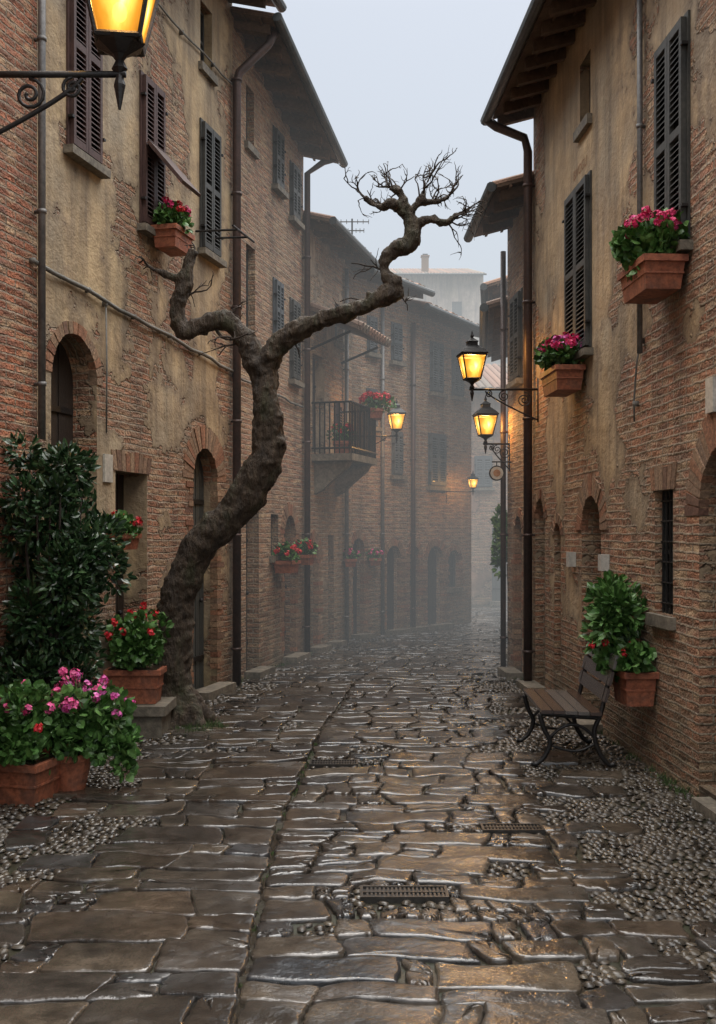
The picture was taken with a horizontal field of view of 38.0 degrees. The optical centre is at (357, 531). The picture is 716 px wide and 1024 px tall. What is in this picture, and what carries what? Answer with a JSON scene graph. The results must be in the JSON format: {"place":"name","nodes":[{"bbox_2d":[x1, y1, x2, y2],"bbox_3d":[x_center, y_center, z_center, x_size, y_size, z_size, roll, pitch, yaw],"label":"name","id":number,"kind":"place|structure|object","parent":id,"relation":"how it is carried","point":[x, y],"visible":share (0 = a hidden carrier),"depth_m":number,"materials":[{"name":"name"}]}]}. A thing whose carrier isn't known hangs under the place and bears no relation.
{"place":"outdoors","nodes":[
{"label":"outdoors","id":0,"kind":"place"},
{"bbox_2d":[0,606,715,1023],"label":"flagstone road","id":1,"kind":"structure","parent":0,"point":[124,896],"depth_m":5.18,"materials":[{"name":"grey stone"}]},
{"bbox_2d":[309,759,357,767],"bbox_3d":[-0.180,1.734,7.780,0.360,0.031,0.160,0,0,0],"label":"drain grate","id":2,"kind":"object","parent":1,"relation":"on","point":[340,763],"visible":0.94,"depth_m":7.77,"materials":[{"name":"metal"}]},
{"bbox_2d":[360,885,448,902],"bbox_3d":[0.220,1.734,4.980,0.420,0.031,0.160,0,0,0],"label":"drain grate","id":3,"kind":"object","parent":1,"relation":"on","point":[415,893],"visible":0.98,"depth_m":4.97,"materials":[{"name":"metal"}]},
{"bbox_2d":[480,823,544,834],"bbox_3d":[0.900,1.734,6.070,0.360,0.031,0.140,0,0,0],"label":"drain grate","id":4,"kind":"object","parent":1,"relation":"on","point":[527,828],"visible":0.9,"depth_m":6.06,"materials":[{"name":"metal"}]},
{"bbox_2d":[0,625,715,1023],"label":"pebble paving","id":5,"kind":"structure","parent":0,"point":[672,959],"depth_m":6.17,"materials":[{"name":"grey stone"}]},
{"bbox_2d":[0,679,80,806],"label":"geranium planter","id":6,"kind":"object","parent":5,"relation":"on","point":[29,771],"visible":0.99,"depth_m":6.64,"materials":[{"name":"ceramic"}]},
{"bbox_2d":[0,427,136,752],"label":"laurel shrub","id":7,"kind":"object","parent":5,"relation":"on","point":[52,639],"visible":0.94,"depth_m":7.32,"materials":[{"name":"green plant"}]},
{"bbox_2d":[42,667,142,793],"bbox_3d":[-1.801,1.329,7.046,0.671,0.842,0.562,0,0,-20],"label":"potted geranium","id":8,"kind":"object","parent":5,"relation":"on","point":[96,728],"visible":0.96,"depth_m":6.91,"materials":[{"name":"plant"}]},
{"bbox_2d":[135,148,492,728],"bbox_3d":[-0.406,-0.701,9.446,3.212,5.437,0.775,0,0,2],"label":"bare tree","id":9,"kind":"object","parent":5,"relation":"on","point":[242,503],"visible":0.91,"depth_m":9.34,"materials":[{"name":"brown plant"}]},
{"bbox_2d":[516,642,618,766],"bbox_3d":[1.617,1.315,8.111,0.676,0.841,1.076,0,0,0],"label":"park bench","id":10,"kind":"object","parent":5,"relation":"on","point":[574,705],"visible":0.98,"depth_m":7.80,"materials":[{"name":"brown wood"}]},
{"bbox_2d":[0,605,715,1023],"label":"ground","id":11,"kind":"structure","parent":0,"point":[14,979],"depth_m":5.34,"materials":[{"name":"stone"}]},
{"bbox_2d":[0,0,36,701],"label":"walls","id":12,"kind":"structure","parent":11,"relation":"on","point":[18,250],"depth_m":7.61,"materials":[{"name":"red brick"}]},
{"bbox_2d":[37,0,231,697],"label":"walls","id":13,"kind":"structure","parent":11,"relation":"on","point":[166,395],"depth_m":9.78,"materials":[{"name":"paint"}]},
{"bbox_2d":[34,0,46,438],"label":"conduit","id":14,"kind":"object","parent":13,"relation":"attached to","point":[41,210],"visible":0.98,"depth_m":7.82,"materials":[{"name":"grey metal"}]},
{"bbox_2d":[102,302,107,432],"bbox_3d":[-2.163,-1.410,8.898,0.045,1.120,0.027,0,0,14],"label":"cable","id":15,"kind":"object","parent":13,"relation":"attached to","point":[105,305],"visible":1,"depth_m":8.89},
{"bbox_2d":[103,454,112,482],"bbox_3d":[-2.157,-0.550,8.971,0.019,0.240,0.150,0,0,14],"label":"house number tile","id":16,"kind":"object","parent":13,"relation":"attached to","point":[107,467],"visible":1,"depth_m":8.95,"materials":[{"name":"white ceramic"}]},
{"bbox_2d":[106,509,143,549],"bbox_3d":[-2.035,-0.022,8.939,0.364,0.345,0.442,0,0,33],"label":"wall planter","id":17,"kind":"object","parent":13,"relation":"attached to","point":[133,534],"visible":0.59,"depth_m":8.87,"materials":[{"name":"ceramic"}]},
{"bbox_2d":[51,10,203,710],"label":"doors and windows","id":18,"kind":"structure","parent":13,"relation":"attached to","point":[61,402],"depth_m":9.69,"materials":[{"name":"brown wood"}]},
{"bbox_2d":[29,257,233,372],"bbox_3d":[-1.918,-1.932,9.885,0.055,0.236,4.360,0,0,14],"label":"cable","id":19,"kind":"object","parent":13,"relation":"attached to","point":[32,260],"visible":0.95,"depth_m":9.23,"materials":[{"name":"grey rubber"}]},
{"bbox_2d":[46,60,235,700],"bbox_3d":[-1.969,-1.558,9.876,0.440,6.816,3.872,0,0,14],"label":"brick and stone trim","id":20,"kind":"object","parent":13,"relation":"attached to","point":[135,462],"visible":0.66,"depth_m":10.79,"materials":[{"name":"brown brick"}]},
{"bbox_2d":[151,196,194,256],"bbox_3d":[-1.757,-2.931,9.901,0.380,0.521,0.574,0,0,0],"label":"window flower box","id":21,"kind":"object","parent":20,"relation":"on","point":[174,235],"visible":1,"depth_m":9.74,"materials":[{"name":"ceramic"}]},
{"bbox_2d":[66,0,223,256],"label":"shutters","id":22,"kind":"object","parent":13,"relation":"attached to","point":[84,120],"visible":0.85,"depth_m":9.61,"materials":[{"name":"brown wood"}]},
{"bbox_2d":[147,140,200,196],"bbox_3d":[-1.724,-3.410,9.773,0.365,0.420,0.432,0,0,14],"label":"propped shutter","id":23,"kind":"object","parent":22,"relation":"attached to","point":[174,169],"visible":1,"depth_m":9.62,"materials":[{"name":"wood"}]},
{"bbox_2d":[158,3,232,83],"bbox_3d":[-1.904,-5.049,9.959,0.047,0.139,3.911,0,0,14],"label":"cable","id":24,"kind":"object","parent":13,"relation":"attached to","point":[181,32],"visible":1,"depth_m":10.71,"materials":[{"name":"black rubber"}]},
{"bbox_2d":[195,224,254,242],"bbox_3d":[-1.430,-3.175,11.121,0.456,0.071,0.803,0,0,10],"label":"wall rod","id":25,"kind":"object","parent":13,"relation":"attached to","point":[235,237],"depth_m":10.89,"materials":[{"name":"black metal"}]},
{"bbox_2d":[231,27,278,682],"bbox_3d":[-1.158,-2.061,11.938,0.601,7.623,0.124,0,0,-11],"label":"downpipe","id":26,"kind":"object","parent":13,"relation":"attached to","point":[256,56],"visible":0.88,"depth_m":11.85,"materials":[{"name":"metal"}]},
{"bbox_2d":[228,0,286,12],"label":"roof","id":27,"kind":"structure","parent":13,"relation":"on","point":[280,6],"depth_m":11.75,"materials":[{"name":"brown wood"}]},
{"bbox_2d":[132,697,175,737],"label":"stone block","id":28,"kind":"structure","parent":11,"relation":"on","point":[152,720],"depth_m":8.78,"materials":[{"name":"grey stone"}]},
{"bbox_2d":[103,602,173,703],"bbox_3d":[-1.902,1.031,8.971,0.589,0.868,0.542,0,0,0],"label":"geranium planter","id":29,"kind":"object","parent":28,"relation":"on","point":[136,647],"visible":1,"depth_m":8.85,"materials":[{"name":"ceramic"}]},
{"bbox_2d":[232,15,302,681],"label":"walls","id":30,"kind":"structure","parent":11,"relation":"on","point":[275,249],"depth_m":13.14,"materials":[{"name":"brick"}]},
{"bbox_2d":[246,93,286,670],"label":"doors and windows","id":31,"kind":"structure","parent":30,"relation":"attached to","point":[247,592],"depth_m":12.84,"materials":[{"name":"brown wood"}]},
{"bbox_2d":[232,373,302,407],"bbox_3d":[-1.102,-1.775,13.251,0.051,0.090,2.710,0,0,14],"label":"cable","id":32,"kind":"object","parent":30,"relation":"attached to","point":[281,396],"visible":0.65,"depth_m":13.72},
{"bbox_2d":[244,140,310,678],"bbox_3d":[-1.058,-1.398,13.433,0.350,6.496,2.315,0,0,14],"label":"brick and stone trim","id":33,"kind":"object","parent":30,"relation":"attached to","point":[289,511],"visible":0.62,"depth_m":13.88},
{"bbox_2d":[271,541,302,572],"bbox_3d":[-0.935,0.321,13.498,0.422,0.419,0.545,0,0,0],"label":"wall planter","id":34,"kind":"object","parent":30,"relation":"attached to","point":[289,561],"visible":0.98,"depth_m":13.38,"materials":[{"name":"ceramic"}]},
{"bbox_2d":[273,125,301,379],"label":"shutters","id":35,"kind":"object","parent":30,"relation":"attached to","point":[295,206],"visible":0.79,"depth_m":14.05,"materials":[{"name":"grey wood"}]},
{"bbox_2d":[230,6,347,167],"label":"roof","id":36,"kind":"structure","parent":30,"relation":"on","point":[281,68],"depth_m":12.98,"materials":[{"name":"brown wood"}]},
{"bbox_2d":[292,537,317,564],"bbox_3d":[-0.744,0.260,14.323,0.399,0.379,0.481,0,0,0],"label":"wall planter","id":37,"kind":"object","parent":30,"relation":"attached to","point":[307,555],"visible":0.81,"depth_m":14.23,"materials":[{"name":"ceramic"}]},
{"bbox_2d":[302,158,337,651],"bbox_3d":[-0.530,-1.771,14.628,0.515,7.042,0.110,0,0,8],"label":"downpipe","id":38,"kind":"object","parent":30,"relation":"attached to","point":[306,257],"visible":0.92,"depth_m":14.62,"materials":[{"name":"grey metal"}]},
{"bbox_2d":[303,218,351,651],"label":"walls","id":39,"kind":"structure","parent":11,"relation":"on","point":[328,266],"depth_m":15.77,"materials":[{"name":"brick"}]},
{"bbox_2d":[312,306,336,451],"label":"doors and windows","id":40,"kind":"structure","parent":39,"relation":"attached to","point":[313,381],"depth_m":15.58,"materials":[{"name":"brown wood"}]},
{"bbox_2d":[310,340,346,652],"bbox_3d":[-0.469,-0.548,15.616,0.350,4.796,1.791,0,0,18],"label":"brick and stone trim","id":41,"kind":"object","parent":39,"relation":"attached to","point":[322,648],"visible":0.46,"depth_m":15.34,"materials":[{"name":"grey stone"}]},
{"bbox_2d":[335,403,345,438],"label":"shutters","id":42,"kind":"object","parent":39,"relation":"attached to","point":[337,411],"visible":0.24,"depth_m":16.09,"materials":[{"name":"brown wood"}]},
{"bbox_2d":[303,210,379,268],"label":"roof","id":43,"kind":"structure","parent":39,"relation":"on","point":[336,234],"depth_m":15.39,"materials":[{"name":"brown wood"}]},
{"bbox_2d":[340,219,368,233],"bbox_3d":[-0.100,-4.775,17.600,0.571,1.050,0.240,0,0,0],"label":"tv antenna","id":44,"kind":"object","parent":43,"relation":"attached to","point":[351,221],"visible":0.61,"depth_m":17.59,"materials":[{"name":"black metal"}]},
{"bbox_2d":[343,268,348,640],"bbox_3d":[-0.188,-1.200,16.408,0.102,5.900,0.088,0,0,0],"label":"downpipe","id":45,"kind":"object","parent":39,"relation":"attached to","point":[346,370],"visible":0.76,"depth_m":16.38,"materials":[{"name":"grey metal"}]},
{"bbox_2d":[310,302,390,496],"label":"balcony","id":46,"kind":"structure","parent":39,"relation":"attached to","point":[344,471],"depth_m":15.14,"materials":[{"name":"stone"}]},
{"bbox_2d":[326,422,353,452],"bbox_3d":[-0.236,-1.383,15.298,0.489,0.495,0.441,0,0,0],"label":"balcony flower box","id":47,"kind":"object","parent":46,"relation":"on","point":[342,437],"visible":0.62,"depth_m":15.16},
{"bbox_2d":[358,391,396,420],"bbox_3d":[0.301,-1.952,15.958,0.600,0.444,0.608,0,0,0],"label":"balcony flower box","id":48,"kind":"object","parent":46,"relation":"attached to","point":[377,404],"visible":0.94,"depth_m":15.85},
{"bbox_2d":[343,546,361,566],"bbox_3d":[-0.116,0.374,16.468,0.343,0.351,0.385,0,0,-31],"label":"wall planter","id":49,"kind":"object","parent":39,"relation":"attached to","point":[350,560],"visible":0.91,"depth_m":16.34,"materials":[{"name":"ceramic"}]},
{"bbox_2d":[353,398,406,445],"bbox_3d":[0.275,-1.651,16.418,0.953,0.927,0.280,0,0,-5],"label":"street lamp","id":50,"kind":"object","parent":39,"relation":"attached to","point":[396,417],"visible":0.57,"depth_m":16.37,"materials":[{"name":"yellow glass"}]},
{"bbox_2d":[352,271,406,635],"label":"walls","id":51,"kind":"structure","parent":11,"relation":"on","point":[366,490],"depth_m":17.44,"materials":[{"name":"brown brick"}]},
{"bbox_2d":[353,541,393,633],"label":"doors and windows","id":52,"kind":"structure","parent":51,"relation":"attached to","point":[390,589],"depth_m":17.92,"materials":[{"name":"brown wood"}]},
{"bbox_2d":[365,548,383,565],"bbox_3d":[0.277,0.407,17.186,0.315,0.285,0.360,0,0,0],"label":"wall planter","id":53,"kind":"object","parent":51,"relation":"attached to","point":[374,559],"visible":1,"depth_m":17.09,"materials":[{"name":"ceramic"}]},
{"bbox_2d":[351,352,411,639],"bbox_3d":[0.347,-0.557,17.400,0.350,4.815,1.785,0,0,38],"label":"brick and stone trim","id":54,"kind":"object","parent":51,"relation":"attached to","point":[365,578],"visible":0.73,"depth_m":17.33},
{"bbox_2d":[380,307,384,634],"bbox_3d":[0.411,-1.100,17.450,0.084,5.700,0.076,0,0,0],"label":"downpipe","id":55,"kind":"object","parent":51,"relation":"attached to","point":[382,533],"visible":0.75,"depth_m":17.42,"materials":[{"name":"grey metal"}]},
{"bbox_2d":[366,315,404,474],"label":"shutters","id":56,"kind":"object","parent":51,"relation":"attached to","point":[397,348],"visible":0.66,"depth_m":17.73,"materials":[{"name":"wood"}]},
{"bbox_2d":[351,266,434,298],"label":"roof","id":57,"kind":"structure","parent":51,"relation":"on","point":[419,290],"depth_m":17.21,"materials":[{"name":"brown tile"}]},
{"bbox_2d":[407,306,470,627],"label":"walls","id":58,"kind":"structure","parent":11,"relation":"on","point":[447,524],"depth_m":19.05,"materials":[{"name":"brown brick"}]},
{"bbox_2d":[410,322,415,626],"bbox_3d":[0.963,-0.950,18.143,0.105,5.400,0.096,0,0,0],"label":"downpipe","id":59,"kind":"object","parent":58,"relation":"attached to","point":[413,474],"visible":0.94,"depth_m":18.11,"materials":[{"name":"grey metal"}]},
{"bbox_2d":[410,548,454,626],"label":"doors and windows","id":60,"kind":"structure","parent":58,"relation":"attached to","point":[431,576],"depth_m":19.01,"materials":[{"name":"brown wood"}]},
{"bbox_2d":[403,391,467,630],"bbox_3d":[1.420,-0.333,18.793,0.350,4.365,2.037,0,0,37],"label":"brick and stone trim","id":61,"kind":"object","parent":58,"relation":"attached to","point":[440,547],"visible":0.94,"depth_m":18.66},
{"bbox_2d":[405,299,478,337],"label":"roof","id":62,"kind":"structure","parent":58,"relation":"on","point":[437,314],"depth_m":18.33,"materials":[{"name":"brown tile"}]},
{"bbox_2d":[428,341,465,486],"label":"shutters","id":63,"kind":"object","parent":58,"relation":"attached to","point":[437,460],"visible":0.86,"depth_m":18.82,"materials":[{"name":"wood"}]},
{"bbox_2d":[446,472,478,502],"bbox_3d":[1.906,-0.826,19.005,0.586,0.605,0.208,0,0,0],"label":"street lamp","id":64,"kind":"object","parent":58,"relation":"attached to","point":[472,479],"visible":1,"depth_m":18.95,"materials":[{"name":"yellow glass"}]},
{"bbox_2d":[399,275,482,344],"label":"walls","id":65,"kind":"structure","parent":11,"relation":"on","point":[463,289],"depth_m":58.90,"materials":[{"name":"paint"}]},
{"bbox_2d":[389,268,486,275],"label":"roof","id":66,"kind":"structure","parent":65,"relation":"on","point":[437,271],"depth_m":59.12,"materials":[{"name":"brown tile"}]},
{"bbox_2d":[370,252,429,271],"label":"chimney","id":67,"kind":"object","parent":66,"relation":"on","point":[424,262],"visible":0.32,"depth_m":60.30,"materials":[{"name":"brick"}]},
{"bbox_2d":[452,302,461,315],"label":"doors and windows","id":68,"kind":"structure","parent":65,"relation":"attached to","point":[457,308],"depth_m":59.03,"materials":[{"name":"grey glass"}]},
{"bbox_2d":[471,393,506,604],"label":"walls","id":69,"kind":"structure","parent":11,"relation":"on","point":[484,504],"depth_m":25.00,"materials":[{"name":"grey paint"}]},
{"bbox_2d":[474,456,492,486],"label":"shutters","id":70,"kind":"object","parent":69,"relation":"attached to","point":[483,466],"visible":0.52,"depth_m":24.95,"materials":[{"name":"wood"}]},
{"bbox_2d":[474,364,506,394],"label":"roof","id":71,"kind":"structure","parent":69,"relation":"on","point":[490,378],"depth_m":26.13,"materials":[{"name":"brown tile"}]},
{"bbox_2d":[474,488,506,604],"bbox_3d":[3.615,0.393,24.975,1.730,2.915,0.350,0,0,0],"label":"brick and stone trim","id":72,"kind":"object","parent":69,"relation":"attached to","point":[494,602],"visible":0.3,"depth_m":24.91,"materials":[{"name":"grey stone"}]},
{"bbox_2d":[492,528,499,600],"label":"doors and windows","id":73,"kind":"structure","parent":69,"relation":"attached to","point":[495,590],"depth_m":25.15,"materials":[{"name":"grey glass"}]},
{"bbox_2d":[485,357,506,364],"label":"walls","id":74,"kind":"structure","parent":11,"relation":"on","point":[488,360],"depth_m":64.60,"materials":[{"name":"paint"}]},
{"bbox_2d":[507,181,532,679],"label":"walls","id":75,"kind":"structure","parent":11,"relation":"on","point":[514,417],"depth_m":12.76,"materials":[{"name":"brown brick"}]},
{"bbox_2d":[472,395,509,470],"bbox_3d":[1.686,-1.242,13.060,0.456,0.958,0.282,0,0,-7],"label":"street lamp","id":76,"kind":"object","parent":75,"relation":"attached to","point":[485,416],"visible":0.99,"depth_m":12.98,"materials":[{"name":"yellow glass"}]},
{"bbox_2d":[464,171,533,242],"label":"roof","id":77,"kind":"structure","parent":75,"relation":"on","point":[503,203],"depth_m":12.13,"materials":[{"name":"brown wood"}]},
{"bbox_2d":[489,461,511,480],"bbox_3d":[1.788,-0.757,12.900,0.325,0.242,0.048,0,0,0],"label":"round shop sign","id":78,"kind":"object","parent":75,"relation":"attached to","point":[496,472],"visible":0.98,"depth_m":12.88,"materials":[{"name":"brown wood"}]},
{"bbox_2d":[500,251,507,666],"bbox_3d":[1.847,-0.900,13.167,0.104,5.300,0.084,0,0,0],"label":"downpipe","id":79,"kind":"object","parent":75,"relation":"attached to","point":[503,432],"visible":0.92,"depth_m":13.14,"materials":[{"name":"grey metal"}]},
{"bbox_2d":[498,377,522,680],"bbox_3d":[1.905,0.018,12.527,0.376,3.665,0.890,0,0,0],"label":"brick and stone trim","id":80,"kind":"object","parent":75,"relation":"attached to","point":[512,673],"visible":0.57,"depth_m":12.75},
{"bbox_2d":[508,288,522,381],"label":"shutters","id":81,"kind":"object","parent":75,"relation":"attached to","point":[515,316],"visible":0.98,"depth_m":12.49,"materials":[{"name":"grey wood"}]},
{"bbox_2d":[533,0,715,799],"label":"walls","id":82,"kind":"structure","parent":11,"relation":"on","point":[602,437],"depth_m":8.29,"materials":[{"name":"brick"}]},
{"bbox_2d":[456,331,538,421],"bbox_3d":[1.548,-1.714,11.485,0.886,1.008,0.297,0,0,-7],"label":"street lamp","id":83,"kind":"object","parent":82,"relation":"attached to","point":[471,356],"visible":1,"depth_m":11.40,"materials":[{"name":"black metal"}]},
{"bbox_2d":[485,118,534,680],"bbox_3d":[1.700,-1.459,11.645,0.562,6.418,0.124,0,0,8],"label":"downpipe","id":84,"kind":"object","parent":82,"relation":"attached to","point":[527,301],"visible":0.93,"depth_m":11.57,"materials":[{"name":"black metal"}]},
{"bbox_2d":[480,0,596,125],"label":"roof","id":85,"kind":"structure","parent":82,"relation":"on","point":[544,37],"depth_m":10.23,"materials":[{"name":"brown wood"}]},
{"bbox_2d":[566,552,608,570],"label":"meter boxes","id":86,"kind":"object","parent":82,"relation":"attached to","point":[603,562],"visible":0.96,"depth_m":8.83,"materials":[{"name":"grey metal"}]},
{"bbox_2d":[517,113,715,734],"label":"brick and stone trim","id":87,"kind":"object","parent":82,"relation":"attached to","point":[662,477],"visible":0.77,"depth_m":7.48,"materials":[{"name":"beige stone"}]},
{"bbox_2d":[533,332,585,396],"bbox_3d":[1.899,-1.584,9.737,0.522,0.568,0.845,0,0,0],"label":"window flower box","id":88,"kind":"object","parent":87,"relation":"on","point":[560,376],"visible":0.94,"depth_m":9.49,"materials":[{"name":"ceramic"}]},
{"bbox_2d":[609,205,689,303],"bbox_3d":[2.017,-1.940,7.171,0.517,0.620,0.696,0,0,0],"label":"window flower box","id":89,"kind":"object","parent":87,"relation":"on","point":[653,272],"visible":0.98,"depth_m":7.04,"materials":[{"name":"ceramic"}]},
{"bbox_2d":[578,570,658,706],"bbox_3d":[1.995,0.778,7.844,0.598,0.985,0.885,0,0,0],"label":"wall planter","id":90,"kind":"object","parent":82,"relation":"attached to","point":[614,626],"visible":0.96,"depth_m":7.67,"materials":[{"name":"ceramic"}]},
{"bbox_2d":[562,10,689,348],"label":"shutters","id":91,"kind":"object","parent":82,"relation":"attached to","point":[670,81],"visible":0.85,"depth_m":7.41,"materials":[{"name":"brown wood"}]},
{"bbox_2d":[589,65,672,681],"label":"doors and windows","id":92,"kind":"structure","parent":82,"relation":"attached to","point":[667,552],"depth_m":7.52,"materials":[{"name":"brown wood"}]},
{"bbox_2d":[632,338,644,421],"bbox_3d":[2.142,-1.160,7.947,0.045,0.621,0.157,0,0,-3],"label":"cable","id":93,"kind":"object","parent":82,"relation":"attached to","point":[635,403],"visible":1,"depth_m":8.00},
{"bbox_2d":[636,0,645,353],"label":"conduit","id":94,"kind":"object","parent":82,"relation":"attached to","point":[640,125],"visible":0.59,"depth_m":7.84,"materials":[{"name":"brown metal"}]},
{"bbox_2d":[705,376,715,413],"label":"wall plaque","id":95,"kind":"object","parent":82,"relation":"attached to","point":[710,394],"depth_m":6.51,"materials":[{"name":"white ceramic"}]},
{"bbox_2d":[691,789,715,823],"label":"door step","id":96,"kind":"object","parent":11,"relation":"on","point":[704,805],"depth_m":6.46,"materials":[{"name":"stone"}]},
{"bbox_2d":[232,0,532,282],"label":"sky","id":97,"kind":"structure","parent":0,"point":[398,82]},
{"bbox_3d":[2.215,0.367,14.505,0.423,2.965,0.770,0,0,0],"label":"brick and stone trim","id":98,"kind":"object","parent":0,"visible":0},
{"bbox_2d":[489,503,506,580],"bbox_3d":[2.022,0.668,14.611,0.325,2.164,0.836,0,0,0],"label":"climbing ivy","id":99,"kind":"object","parent":98,"relation":"attached to","point":[495,546],"visible":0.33,"depth_m":14.63,"materials":[{"name":"green plant"}]},
{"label":"walls","id":100,"kind":"object","parent":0,"visible":0},
{"bbox_2d":[479,296,506,361],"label":"roof","id":101,"kind":"structure","parent":100,"relation":"on","point":[489,327],"depth_m":14.21,"materials":[{"name":"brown wood"}]},
{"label":"walls","id":102,"kind":"object","parent":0,"visible":0},
{"bbox_2d":[480,275,506,303],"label":"roof","id":103,"kind":"structure","parent":102,"relation":"on","point":[489,290],"depth_m":16.44,"materials":[{"name":"brown tile"}]},
{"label":"walls","id":104,"kind":"object","parent":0,"visible":0},
{"bbox_2d":[0,0,158,134],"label":"street lamp","id":105,"kind":"object","parent":104,"relation":"attached to","point":[121,30],"visible":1,"depth_m":4.98,"materials":[{"name":"black metal"}]}
]}

